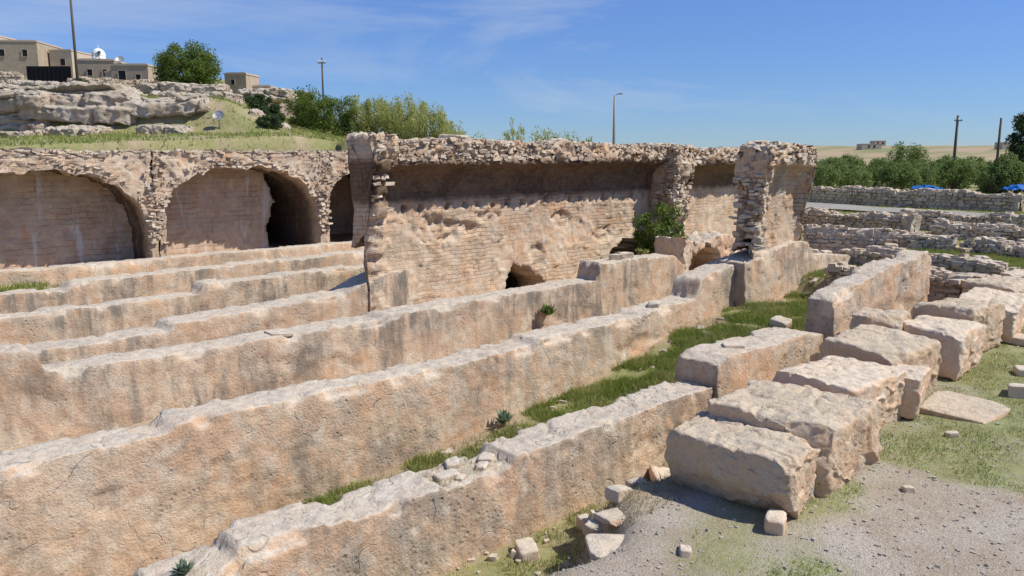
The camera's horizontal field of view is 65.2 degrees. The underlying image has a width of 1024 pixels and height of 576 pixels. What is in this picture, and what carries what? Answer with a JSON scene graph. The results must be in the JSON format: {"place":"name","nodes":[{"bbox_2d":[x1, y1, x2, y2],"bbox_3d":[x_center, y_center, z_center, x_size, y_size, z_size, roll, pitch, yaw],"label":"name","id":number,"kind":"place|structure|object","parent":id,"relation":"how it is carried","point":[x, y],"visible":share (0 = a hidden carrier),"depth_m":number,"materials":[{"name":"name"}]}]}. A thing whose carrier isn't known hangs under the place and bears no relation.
{"place":"outdoors","nodes":[
{"label":"outdoors","id":0,"kind":"place"},
{"bbox_2d":[0,78,1023,575],"bbox_3d":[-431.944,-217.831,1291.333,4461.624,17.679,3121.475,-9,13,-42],"label":"ground","id":1,"kind":"structure","parent":0,"point":[752,534],"depth_m":7.46,"materials":[{"name":"soil"}]},
{"bbox_2d":[0,71,25,82],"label":"yard wall","id":2,"kind":"structure","parent":1,"relation":"on","point":[6,76],"depth_m":63.80,"materials":[{"name":"stone"}]},
{"bbox_2d":[0,129,43,137],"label":"rock outcrop","id":3,"kind":"object","parent":1,"relation":"on","point":[17,134],"visible":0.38,"depth_m":32.23,"materials":[{"name":"stone"}]},
{"bbox_2d":[0,88,55,131],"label":"rock outcrop","id":4,"kind":"object","parent":1,"relation":"on","point":[13,102],"visible":0.41,"depth_m":35.24,"materials":[{"name":"stone"}]},
{"bbox_2d":[0,39,62,77],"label":"stone house","id":5,"kind":"structure","parent":1,"relation":"on","point":[19,56],"depth_m":73.60,"materials":[{"name":"paint"}]},
{"bbox_2d":[6,79,88,86],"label":"rock outcrop","id":6,"kind":"object","parent":1,"relation":"on","point":[33,83],"visible":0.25,"depth_m":44.52,"materials":[{"name":"stone"}]},
{"bbox_2d":[26,66,71,81],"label":"metal gate","id":7,"kind":"structure","parent":1,"relation":"on","point":[51,73],"depth_m":64.04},
{"bbox_2d":[48,49,91,77],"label":"stone house","id":8,"kind":"structure","parent":1,"relation":"on","point":[61,57],"depth_m":75.49,"materials":[{"name":"paint"}]},
{"bbox_2d":[3,83,142,94],"bbox_3d":[-22.056,-9.677,40.207,6.181,1.130,3.288,1,9,3],"label":"rock outcrop","id":9,"kind":"object","parent":1,"relation":"on","point":[69,88],"visible":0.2,"depth_m":38.95,"materials":[{"name":"stone"}]},
{"bbox_2d":[69,0,78,79],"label":"utility pole","id":10,"kind":"object","parent":1,"relation":"on","point":[74,46],"visible":0.73,"depth_m":61.66,"materials":[{"name":"brown wood"}]},
{"bbox_2d":[43,124,114,135],"bbox_3d":[-18.624,-6.700,34.936,2.193,0.843,3.232,1,9,5],"label":"rock outcrop","id":11,"kind":"object","parent":1,"relation":"on","point":[70,129],"visible":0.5,"depth_m":33.61,"materials":[{"name":"stone"}]},
{"bbox_2d":[19,91,145,125],"bbox_3d":[-19.412,-7.789,36.605,5.332,2.377,3.210,0,9,-2],"label":"rock outcrop","id":12,"kind":"object","parent":1,"relation":"on","point":[91,108],"visible":0.38,"depth_m":35.34,"materials":[{"name":"stone"}]},
{"bbox_2d":[77,58,124,78],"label":"stone house","id":13,"kind":"structure","parent":1,"relation":"on","point":[94,68],"depth_m":65.89,"materials":[{"name":"paint"}]},
{"bbox_2d":[67,76,158,90],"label":"yard wall","id":14,"kind":"structure","parent":1,"relation":"on","point":[135,83],"depth_m":63.11,"materials":[{"name":"stone"}]},
{"bbox_2d":[110,63,158,79],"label":"stone house","id":15,"kind":"structure","parent":1,"relation":"on","point":[128,71],"depth_m":64.99,"materials":[{"name":"paint"}]},
{"bbox_2d":[109,95,211,118],"bbox_3d":[-16.012,-7.714,36.937,4.747,2.280,3.359,0,9,0],"label":"rock outcrop","id":16,"kind":"object","parent":1,"relation":"on","point":[186,106],"visible":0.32,"depth_m":35.62,"materials":[{"name":"stone"}]},
{"bbox_2d":[135,124,193,134],"bbox_3d":[-15.200,-6.808,35.664,2.337,0.925,2.748,0,9,1],"label":"rock outcrop","id":17,"kind":"object","parent":1,"relation":"on","point":[163,129],"visible":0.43,"depth_m":34.44,"materials":[{"name":"stone"}]},
{"bbox_2d":[140,83,198,93],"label":"rock outcrop","id":18,"kind":"object","parent":1,"relation":"on","point":[148,88],"visible":0.16,"depth_m":51.47,"materials":[{"name":"stone"}]},
{"bbox_2d":[0,147,353,268],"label":"vault facade","id":19,"kind":"structure","parent":1,"relation":"on","point":[62,206],"depth_m":24.33,"materials":[{"name":"stone"}]},
{"bbox_2d":[0,249,363,313],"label":"ruined wall","id":20,"kind":"structure","parent":1,"relation":"on","point":[87,290],"depth_m":20.12,"materials":[{"name":"stone"}]},
{"bbox_2d":[0,264,364,344],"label":"ruined wall","id":21,"kind":"structure","parent":1,"relation":"on","point":[52,323],"depth_m":17.57,"materials":[{"name":"stone"}]},
{"bbox_2d":[0,241,364,286],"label":"ruined wall","id":22,"kind":"structure","parent":1,"relation":"on","point":[55,273],"depth_m":22.56,"materials":[{"name":"stone"}]},
{"bbox_2d":[152,38,222,83],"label":"broadleaf tree","id":23,"kind":"object","parent":1,"relation":"on","point":[192,65],"visible":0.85,"depth_m":59.24,"materials":[{"name":"green plant"}]},
{"bbox_2d":[140,90,245,105],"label":"rock outcrop","id":24,"kind":"object","parent":1,"relation":"on","point":[227,95],"visible":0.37,"depth_m":40.10,"materials":[{"name":"stone"}]},
{"bbox_2d":[156,81,232,93],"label":"rock outcrop","id":25,"kind":"object","parent":1,"relation":"on","point":[182,87],"visible":0.5,"depth_m":46.71,"materials":[{"name":"stone"}]},
{"bbox_2d":[24,269,408,364],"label":"ruined wall","id":26,"kind":"structure","parent":1,"relation":"on","point":[349,297],"depth_m":15.73,"materials":[{"name":"stone"}]},
{"bbox_2d":[223,72,258,93],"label":"stone house","id":27,"kind":"structure","parent":1,"relation":"on","point":[235,81],"depth_m":64.17,"materials":[{"name":"paint"}]},
{"bbox_2d":[241,93,272,110],"bbox_3d":[-12.464,-8.734,39.130,1.424,1.584,1.252,2,10,11],"label":"shrub","id":28,"kind":"object","parent":1,"relation":"on","point":[256,101],"visible":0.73,"depth_m":38.85,"materials":[{"name":"green plant"}]},
{"bbox_2d":[237,87,297,104],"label":"rock outcrop","id":29,"kind":"object","parent":1,"relation":"on","point":[278,95],"visible":0.54,"depth_m":51.35,"materials":[{"name":"stone"}]},
{"bbox_2d":[255,113,283,129],"bbox_3d":[-10.987,-7.372,36.237,1.188,1.180,1.326,-5,11,-28],"label":"shrub","id":30,"kind":"object","parent":1,"relation":"on","point":[271,120],"visible":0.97,"depth_m":35.97,"materials":[{"name":"green plant"}]},
{"bbox_2d":[261,103,285,121],"bbox_3d":[-11.523,-8.202,38.605,1.048,1.446,1.383,2,10,11],"label":"shrub","id":31,"kind":"object","parent":1,"relation":"on","point":[274,108],"visible":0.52,"depth_m":38.47,"materials":[{"name":"green plant"}]},
{"bbox_2d":[283,84,340,131],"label":"shrub","id":32,"kind":"object","parent":1,"relation":"on","point":[305,100],"visible":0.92,"depth_m":44.60,"materials":[{"name":"green plant"}]},
{"bbox_2d":[314,95,359,136],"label":"shrub","id":33,"kind":"object","parent":1,"relation":"on","point":[338,128],"visible":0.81,"depth_m":45.78,"materials":[{"name":"green plant"}]},
{"bbox_2d":[0,253,684,449],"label":"ruined wall","id":34,"kind":"structure","parent":1,"relation":"on","point":[39,402],"depth_m":13.32,"materials":[{"name":"stone"}]},
{"bbox_2d":[265,328,292,336],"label":"loose stone","id":35,"kind":"object","parent":34,"relation":"on","point":[283,332],"visible":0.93,"depth_m":13.34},
{"bbox_2d":[337,95,375,135],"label":"shrub","id":36,"kind":"object","parent":1,"relation":"on","point":[366,122],"visible":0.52,"depth_m":46.70,"materials":[{"name":"green plant"}]},
{"bbox_2d":[0,253,735,575],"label":"ruined wall","id":37,"kind":"structure","parent":1,"relation":"on","point":[167,483],"depth_m":9.77,"materials":[{"name":"stone"}]},
{"bbox_2d":[347,93,388,132],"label":"shrub","id":38,"kind":"object","parent":1,"relation":"on","point":[374,106],"visible":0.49,"depth_m":46.50,"materials":[{"name":"green plant"}]},
{"bbox_2d":[365,98,407,138],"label":"shrub","id":39,"kind":"object","parent":1,"relation":"on","point":[389,112],"visible":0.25,"depth_m":46.60,"materials":[{"name":"green plant"}]},
{"bbox_2d":[373,92,421,138],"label":"shrub","id":40,"kind":"object","parent":1,"relation":"on","point":[398,111],"visible":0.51,"depth_m":45.39,"materials":[{"name":"green plant"}]},
{"bbox_2d":[394,91,429,139],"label":"shrub","id":41,"kind":"object","parent":1,"relation":"on","point":[409,112],"visible":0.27,"depth_m":45.69,"materials":[{"name":"green plant"}]},
{"bbox_2d":[133,380,713,575],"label":"ruined wall","id":42,"kind":"structure","parent":1,"relation":"on","point":[411,523],"depth_m":7.66,"materials":[{"name":"stone"}]},
{"bbox_2d":[171,558,195,575],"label":"leafy plant","id":43,"kind":"object","parent":42,"relation":"on","point":[183,568],"visible":1,"depth_m":6.00,"materials":[{"name":"green plant"}]},
{"bbox_2d":[433,468,458,481],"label":"loose stone","id":44,"kind":"object","parent":42,"relation":"on","point":[447,475],"visible":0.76,"depth_m":7.70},
{"bbox_2d":[444,456,459,469],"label":"loose stone","id":45,"kind":"object","parent":42,"relation":"on","point":[452,462],"visible":0.61,"depth_m":7.95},
{"bbox_2d":[399,101,448,138],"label":"shrub","id":46,"kind":"object","parent":1,"relation":"on","point":[413,126],"visible":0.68,"depth_m":44.66,"materials":[{"name":"green plant"}]},
{"bbox_2d":[422,105,453,137],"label":"shrub","id":47,"kind":"object","parent":1,"relation":"on","point":[441,118],"visible":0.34,"depth_m":44.74,"materials":[{"name":"green plant"}]},
{"bbox_2d":[430,121,465,137],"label":"shrub","id":48,"kind":"object","parent":1,"relation":"on","point":[447,130],"visible":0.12,"depth_m":43.99,"materials":[{"name":"green plant"}]},
{"bbox_2d":[492,409,513,423],"bbox_3d":[-0.132,1.935,12.058,0.425,0.230,0.356,-9,13,-42],"label":"leafy plant","id":49,"kind":"object","parent":1,"relation":"on","point":[504,416],"visible":1,"depth_m":12.04,"materials":[{"name":"green plant"}]},
{"bbox_2d":[0,93,1023,575],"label":"grass","id":50,"kind":"structure","parent":1,"relation":"on","point":[606,391],"depth_m":13.46,"materials":[{"name":"plant"}]},
{"bbox_2d":[502,117,525,141],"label":"shrub","id":51,"kind":"object","parent":1,"relation":"on","point":[512,130],"visible":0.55,"depth_m":41.95,"materials":[{"name":"green plant"}]},
{"bbox_2d":[345,131,694,311],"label":"vaulted wall","id":52,"kind":"structure","parent":1,"relation":"on","point":[441,218],"depth_m":19.73,"materials":[{"name":"stone"}]},
{"bbox_2d":[514,537,539,562],"bbox_3d":[0.147,2.576,7.842,0.215,0.150,0.299,-2,10,-14],"label":"loose stone","id":53,"kind":"object","parent":1,"relation":"on","point":[526,547],"visible":0.87,"depth_m":7.74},
{"bbox_2d":[529,125,558,141],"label":"shrub","id":54,"kind":"object","parent":1,"relation":"on","point":[544,137],"visible":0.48,"depth_m":42.05,"materials":[{"name":"green plant"}]},
{"bbox_2d":[335,274,824,575],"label":"rubble debris","id":55,"kind":"object","parent":1,"relation":"on","point":[492,557],"visible":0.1,"depth_m":8.07,"materials":[{"name":"stone"}]},
{"bbox_2d":[576,513,590,529],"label":"loose stone","id":56,"kind":"object","parent":1,"relation":"on","point":[581,519],"visible":0.49,"depth_m":8.22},
{"bbox_2d":[582,519,599,535],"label":"loose stone","id":57,"kind":"object","parent":1,"relation":"on","point":[591,526],"visible":0.6,"depth_m":7.68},
{"bbox_2d":[585,534,624,560],"bbox_3d":[0.898,2.224,6.826,0.517,0.122,0.362,-1,9,-4],"label":"loose stone","id":58,"kind":"object","parent":1,"relation":"on","point":[599,546],"visible":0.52,"depth_m":6.83,"materials":[{"name":"stone"}]},
{"bbox_2d":[594,507,625,526],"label":"loose stone","id":59,"kind":"object","parent":1,"relation":"on","point":[611,516],"visible":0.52,"depth_m":7.29,"materials":[{"name":"stone"}]},
{"bbox_2d":[605,484,633,503],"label":"loose stone","id":60,"kind":"object","parent":1,"relation":"on","point":[614,493],"visible":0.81,"depth_m":7.69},
{"bbox_2d":[649,466,669,481],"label":"loose stone","id":61,"kind":"object","parent":1,"relation":"on","point":[655,469],"visible":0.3,"depth_m":9.41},
{"bbox_2d":[631,201,688,253],"bbox_3d":[4.184,-1.406,22.447,1.649,2.152,1.327,-2,10,-13],"label":"shrub","id":62,"kind":"object","parent":1,"relation":"on","point":[654,228],"visible":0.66,"depth_m":22.26,"materials":[{"name":"green plant"}]},
{"bbox_2d":[648,144,694,237],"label":"rubble pier","id":63,"kind":"structure","parent":1,"relation":"on","point":[672,178],"depth_m":23.81,"materials":[{"name":"stone"}]},
{"bbox_2d":[610,231,744,272],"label":"tunnel wall","id":64,"kind":"structure","parent":1,"relation":"on","point":[695,249],"depth_m":21.89,"materials":[{"name":"stone"}]},
{"bbox_2d":[679,544,691,557],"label":"loose stone","id":65,"kind":"object","parent":1,"relation":"on","point":[685,551],"visible":0.99,"depth_m":6.49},
{"bbox_2d":[353,274,1023,575],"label":"dry weeds","id":66,"kind":"object","parent":1,"relation":"on","point":[601,505],"visible":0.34,"depth_m":8.02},
{"bbox_2d":[682,147,739,236],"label":"vaulted wall","id":67,"kind":"structure","parent":1,"relation":"on","point":[712,193],"depth_m":26.29,"materials":[{"name":"stone"}]},
{"bbox_2d":[664,411,820,518],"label":"stone block","id":68,"kind":"structure","parent":1,"relation":"on","point":[744,463],"depth_m":7.33,"materials":[{"name":"stone"}]},
{"bbox_2d":[675,327,822,397],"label":"stone block","id":69,"kind":"structure","parent":1,"relation":"on","point":[767,354],"depth_m":10.93,"materials":[{"name":"stone"}]},
{"bbox_2d":[722,341,745,348],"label":"loose stone","id":70,"kind":"object","parent":69,"relation":"on","point":[734,345],"visible":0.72,"depth_m":10.98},
{"bbox_2d":[728,140,819,258],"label":"vaulted wall end","id":71,"kind":"structure","parent":1,"relation":"on","point":[774,180],"depth_m":16.80,"materials":[{"name":"stone"}]},
{"bbox_2d":[764,509,786,535],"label":"loose stone","id":72,"kind":"object","parent":1,"relation":"on","point":[775,520],"visible":0.95,"depth_m":6.83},
{"bbox_2d":[769,315,791,328],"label":"loose stone","id":73,"kind":"object","parent":1,"relation":"on","point":[780,321],"visible":0.69,"depth_m":14.66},
{"bbox_2d":[717,240,852,305],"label":"wall plinth","id":74,"kind":"structure","parent":1,"relation":"on","point":[775,272],"depth_m":17.17,"materials":[{"name":"stone"}]},
{"bbox_2d":[707,380,882,497],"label":"stone block","id":75,"kind":"structure","parent":1,"relation":"on","point":[840,431],"depth_m":7.89,"materials":[{"name":"stone"}]},
{"bbox_2d":[813,163,843,187],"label":"orchard tree","id":76,"kind":"object","parent":1,"relation":"on","point":[823,173],"visible":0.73,"depth_m":52.75,"materials":[{"name":"green plant"}]},
{"bbox_2d":[772,355,907,425],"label":"stone block","id":77,"kind":"structure","parent":1,"relation":"on","point":[883,385],"depth_m":9.23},
{"bbox_2d":[830,164,871,186],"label":"orchard tree","id":78,"kind":"object","parent":1,"relation":"on","point":[846,168],"visible":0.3,"depth_m":60.18,"materials":[{"name":"green plant"}]},
{"bbox_2d":[839,157,869,170],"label":"orchard tree","id":79,"kind":"object","parent":1,"relation":"on","point":[854,163],"visible":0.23,"depth_m":77.20,"materials":[{"name":"green plant"}]},
{"bbox_2d":[835,170,874,187],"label":"orchard tree","id":80,"kind":"object","parent":1,"relation":"on","point":[851,181],"visible":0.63,"depth_m":53.46,"materials":[{"name":"green plant"}]},
{"bbox_2d":[802,207,921,232],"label":"drystone wall","id":81,"kind":"structure","parent":1,"relation":"on","point":[909,223],"depth_m":26.51,"materials":[{"name":"stone"}]},
{"bbox_2d":[804,249,931,340],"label":"ruined wall","id":82,"kind":"structure","parent":1,"relation":"on","point":[900,281],"depth_m":13.34,"materials":[{"name":"stone"}]},
{"bbox_2d":[860,166,884,186],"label":"orchard tree","id":83,"kind":"object","parent":1,"relation":"on","point":[870,170],"visible":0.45,"depth_m":67.07,"materials":[{"name":"green plant"}]},
{"bbox_2d":[849,307,909,330],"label":"stone block","id":84,"kind":"structure","parent":1,"relation":"on","point":[892,318],"depth_m":11.75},
{"bbox_2d":[819,324,941,389],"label":"stone block","id":85,"kind":"structure","parent":1,"relation":"on","point":[882,345],"depth_m":10.67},
{"bbox_2d":[803,224,958,253],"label":"drystone wall","id":86,"kind":"structure","parent":1,"relation":"on","point":[835,239],"depth_m":22.68,"materials":[{"name":"stone"}]},
{"bbox_2d":[875,160,911,188],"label":"orchard tree","id":87,"kind":"object","parent":1,"relation":"on","point":[886,173],"visible":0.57,"depth_m":58.80,"materials":[{"name":"green plant"}]},
{"bbox_2d":[822,262,987,301],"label":"drystone wall","id":88,"kind":"structure","parent":1,"relation":"on","point":[944,283],"depth_m":15.43,"materials":[{"name":"stone"}]},
{"bbox_2d":[885,141,928,167],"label":"broadleaf tree","id":89,"kind":"object","parent":1,"relation":"on","point":[913,154],"visible":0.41,"depth_m":68.42,"materials":[{"name":"green plant"}]},
{"bbox_2d":[891,364,930,418],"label":"stone block","id":90,"kind":"structure","parent":1,"relation":"on","point":[917,379],"depth_m":9.63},
{"bbox_2d":[887,161,936,190],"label":"orchard tree","id":91,"kind":"object","parent":1,"relation":"on","point":[913,177],"visible":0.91,"depth_m":52.30,"materials":[{"name":"green plant"}]},
{"bbox_2d":[807,185,1023,212],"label":"drystone wall","id":92,"kind":"structure","parent":1,"relation":"on","point":[962,199],"depth_m":41.98,"materials":[{"name":"stone"}]},
{"bbox_2d":[839,245,1019,274],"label":"drystone wall","id":93,"kind":"structure","parent":1,"relation":"on","point":[963,263],"depth_m":17.94,"materials":[{"name":"stone"}]},
{"bbox_2d":[919,167,948,189],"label":"orchard tree","id":94,"kind":"object","parent":1,"relation":"on","point":[931,173],"visible":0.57,"depth_m":54.74,"materials":[{"name":"green plant"}]},
{"bbox_2d":[903,315,985,380],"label":"stone block","id":95,"kind":"structure","parent":1,"relation":"on","point":[961,341],"depth_m":11.47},
{"bbox_2d":[936,157,979,189],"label":"orchard tree","id":96,"kind":"object","parent":1,"relation":"on","point":[967,170],"visible":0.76,"depth_m":54.92,"materials":[{"name":"green plant"}]},
{"bbox_2d":[911,298,1005,351],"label":"stone block","id":97,"kind":"structure","parent":1,"relation":"on","point":[991,315],"depth_m":12.76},
{"bbox_2d":[899,208,1023,229],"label":"drystone wall","id":98,"kind":"structure","parent":1,"relation":"on","point":[929,216],"depth_m":28.33,"materials":[{"name":"stone"}]},
{"bbox_2d":[919,390,1010,423],"bbox_3d":[5.648,1.517,9.997,0.986,0.187,0.878,-9,13,-42],"label":"loose stone","id":99,"kind":"object","parent":1,"relation":"on","point":[954,405],"visible":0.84,"depth_m":9.90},
{"bbox_2d":[928,218,1023,241],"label":"drystone wall","id":100,"kind":"structure","parent":1,"relation":"on","point":[944,226],"depth_m":24.76,"materials":[{"name":"stone"}]},
{"bbox_2d":[958,287,1023,338],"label":"stone block","id":101,"kind":"structure","parent":1,"relation":"on","point":[1013,322],"depth_m":13.62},
{"bbox_2d":[959,236,1023,257],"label":"drystone wall","id":102,"kind":"structure","parent":1,"relation":"on","point":[1000,245],"depth_m":20.74,"materials":[{"name":"stone"}]},
{"bbox_2d":[971,161,1011,193],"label":"orchard tree","id":103,"kind":"object","parent":1,"relation":"on","point":[983,168],"visible":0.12,"depth_m":56.14,"materials":[{"name":"green plant"}]},
{"bbox_2d":[961,274,1023,293],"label":"stone block","id":104,"kind":"structure","parent":1,"relation":"on","point":[1006,283],"depth_m":14.62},
{"bbox_2d":[974,152,1023,193],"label":"broadleaf tree","id":105,"kind":"object","parent":1,"relation":"on","point":[1007,168],"visible":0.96,"depth_m":49.08,"materials":[{"name":"green plant"}]},
{"bbox_2d":[992,111,1023,192],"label":"conifer tree","id":106,"kind":"object","parent":1,"relation":"on","point":[1017,137],"visible":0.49,"depth_m":50.00,"materials":[{"name":"green plant"}]},
{"bbox_2d":[1000,269,1023,277],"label":"stone block","id":107,"kind":"structure","parent":1,"relation":"on","point":[1018,273],"depth_m":15.66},
{"bbox_2d":[1002,333,1023,345],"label":"loose stone","id":108,"kind":"object","parent":1,"relation":"on","point":[1017,339],"visible":0.62,"depth_m":13.21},
{"bbox_2d":[1008,383,1023,398],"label":"loose stone","id":109,"kind":"object","parent":1,"relation":"on","point":[1016,390],"visible":0.95,"depth_m":10.47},
{"bbox_2d":[0,0,1023,147],"label":"sky","id":110,"kind":"structure","parent":0,"point":[698,73],"materials":[{"name":"blue"}]},
{"bbox_2d":[549,346,1023,575],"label":"gravel","id":111,"kind":"structure","parent":0,"point":[814,539],"depth_m":6.93,"materials":[{"name":"gravel"}]},
{"bbox_2d":[806,202,1018,215],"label":"road","id":112,"kind":"structure","parent":0,"point":[842,206],"depth_m":40.94,"materials":[{"name":"asphalt"}]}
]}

